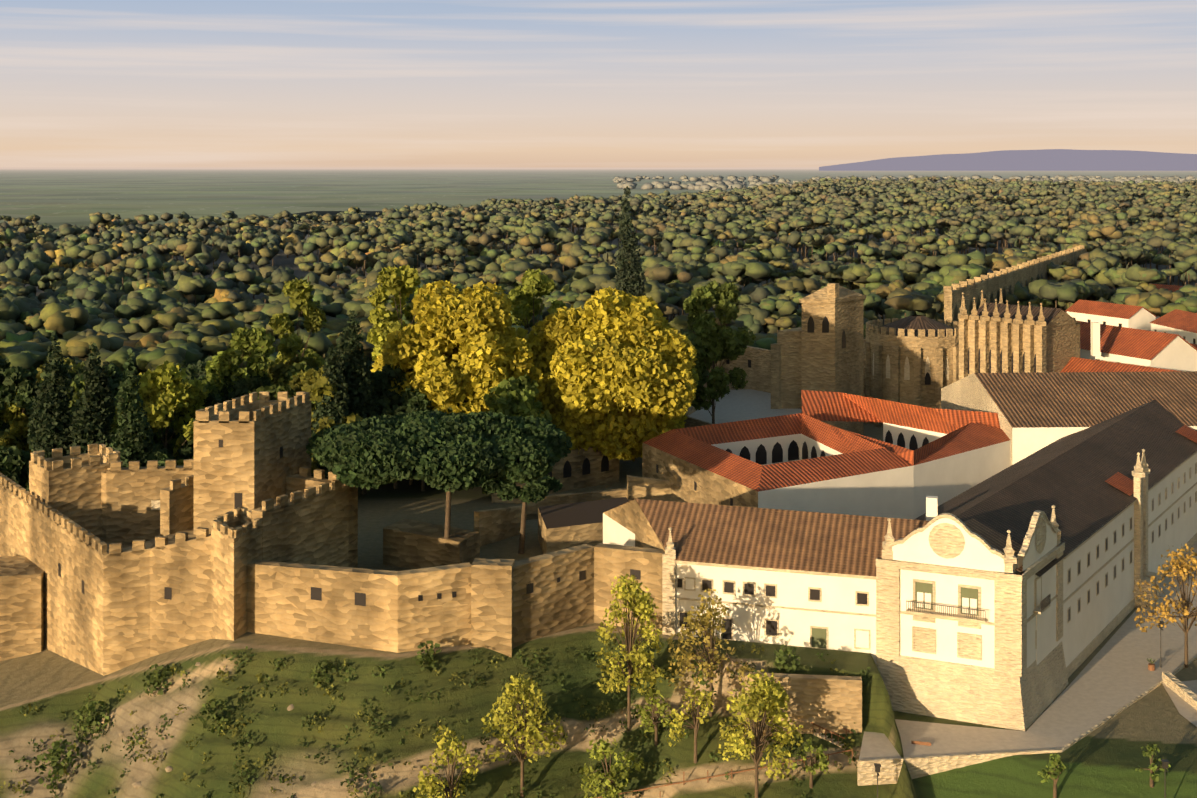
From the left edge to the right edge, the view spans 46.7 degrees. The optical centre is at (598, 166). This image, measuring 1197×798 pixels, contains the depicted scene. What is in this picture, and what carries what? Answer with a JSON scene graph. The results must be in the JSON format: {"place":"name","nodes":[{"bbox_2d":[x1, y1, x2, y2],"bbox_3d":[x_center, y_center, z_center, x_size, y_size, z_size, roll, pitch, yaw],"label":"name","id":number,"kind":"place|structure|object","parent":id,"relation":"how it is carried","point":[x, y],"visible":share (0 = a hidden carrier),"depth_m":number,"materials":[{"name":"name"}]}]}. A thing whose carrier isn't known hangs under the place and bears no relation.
{"place":"outdoors","nodes":[
{"label":"outdoors","id":0,"kind":"place"},
{"bbox_2d":[0,174,1196,377],"bbox_3d":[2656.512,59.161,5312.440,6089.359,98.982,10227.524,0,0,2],"label":"forest","id":1,"kind":"object","parent":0,"point":[161,316],"visible":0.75,"depth_m":583.45,"materials":[{"name":"green plant"}]},
{"bbox_2d":[0,199,1196,797],"bbox_3d":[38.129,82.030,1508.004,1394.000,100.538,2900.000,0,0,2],"label":"terrain","id":2,"kind":"structure","parent":0,"point":[1106,759],"depth_m":136.10,"materials":[{"name":"green plant"}]},
{"bbox_2d":[119,662,315,788],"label":"slope rocks","id":3,"kind":"object","parent":2,"relation":"on","point":[136,785],"visible":0.4,"depth_m":133.11,"materials":[{"name":"beige stone"}]},
{"bbox_2d":[0,391,664,675],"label":"castle keep and walls","id":4,"kind":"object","parent":2,"relation":"on","point":[243,521],"visible":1,"depth_m":151.02,"materials":[{"name":"stone"}]},
{"bbox_2d":[0,182,1196,797],"bbox_3d":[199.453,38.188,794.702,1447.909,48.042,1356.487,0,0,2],"label":"tree trunks","id":5,"kind":"object","parent":2,"relation":"on","point":[758,742],"visible":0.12,"depth_m":136.81,"materials":[{"name":"brown plant"}]},
{"bbox_2d":[0,186,1196,797],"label":"tree leaves","id":6,"kind":"object","parent":5,"relation":"attached to","point":[478,390],"visible":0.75,"depth_m":205.48,"materials":[{"name":"green plant"}]},
{"bbox_2d":[383,284,1196,568],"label":"buildings","id":7,"kind":"structure","parent":2,"relation":"on","point":[1114,337],"depth_m":213.81,"materials":[{"name":"paint"}]},
{"bbox_2d":[874,763,880,797],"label":"lamp post","id":8,"kind":"object","parent":2,"relation":"on","point":[877,767],"visible":1,"depth_m":122.98,"materials":[{"name":"metal"}]},
{"bbox_2d":[596,542,1196,797],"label":"retaining wall","id":9,"kind":"structure","parent":2,"relation":"on","point":[1114,678],"depth_m":133.36,"materials":[{"name":"stone"}]},
{"bbox_2d":[911,740,930,745],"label":"park bench","id":10,"kind":"object","parent":9,"relation":"on","point":[921,743],"visible":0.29,"depth_m":129.68,"materials":[{"name":"wood"}]},
{"bbox_2d":[1147,658,1155,670],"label":"planter tub","id":11,"kind":"object","parent":9,"relation":"on","point":[1151,666],"visible":1,"depth_m":148.82,"materials":[{"name":"ceramic"}]},
{"bbox_2d":[1158,621,1163,667],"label":"lamp post","id":12,"kind":"object","parent":9,"relation":"on","point":[1162,623],"visible":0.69,"depth_m":149.66,"materials":[{"name":"metal"}]},
{"bbox_2d":[603,400,1196,730],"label":"white convent building","id":13,"kind":"structure","parent":2,"relation":"on","point":[1005,598],"depth_m":144.03,"materials":[{"name":"white paint"}]},
{"bbox_2d":[642,371,1196,519],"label":"cloisters","id":14,"kind":"structure","parent":2,"relation":"on","point":[976,429],"depth_m":208.07,"materials":[{"name":"stone"}]},
{"bbox_2d":[771,245,1086,434],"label":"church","id":15,"kind":"structure","parent":2,"relation":"on","point":[983,326],"depth_m":271.41,"materials":[{"name":"stone"}]},
{"bbox_2d":[1161,759,1169,797],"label":"lamp post","id":16,"kind":"object","parent":2,"relation":"on","point":[1165,762],"visible":1,"depth_m":118.80,"materials":[{"name":"metal"}]},
{"bbox_2d":[0,167,1196,243],"bbox_3d":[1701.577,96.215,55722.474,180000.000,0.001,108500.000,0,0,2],"label":"distant plain","id":17,"kind":"structure","parent":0,"point":[56,197],"depth_m":6924.69,"materials":[{"name":"green plant"}]},
{"bbox_2d":[0,0,1196,166],"label":"sky","id":18,"kind":"structure","parent":0,"point":[84,83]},
{"bbox_2d":[819,149,1196,170],"bbox_3d":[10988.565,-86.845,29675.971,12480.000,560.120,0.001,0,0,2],"label":"mountain","id":19,"kind":"structure","parent":0,"point":[1065,160],"depth_m":29724.06,"materials":[{"name":"purple"}]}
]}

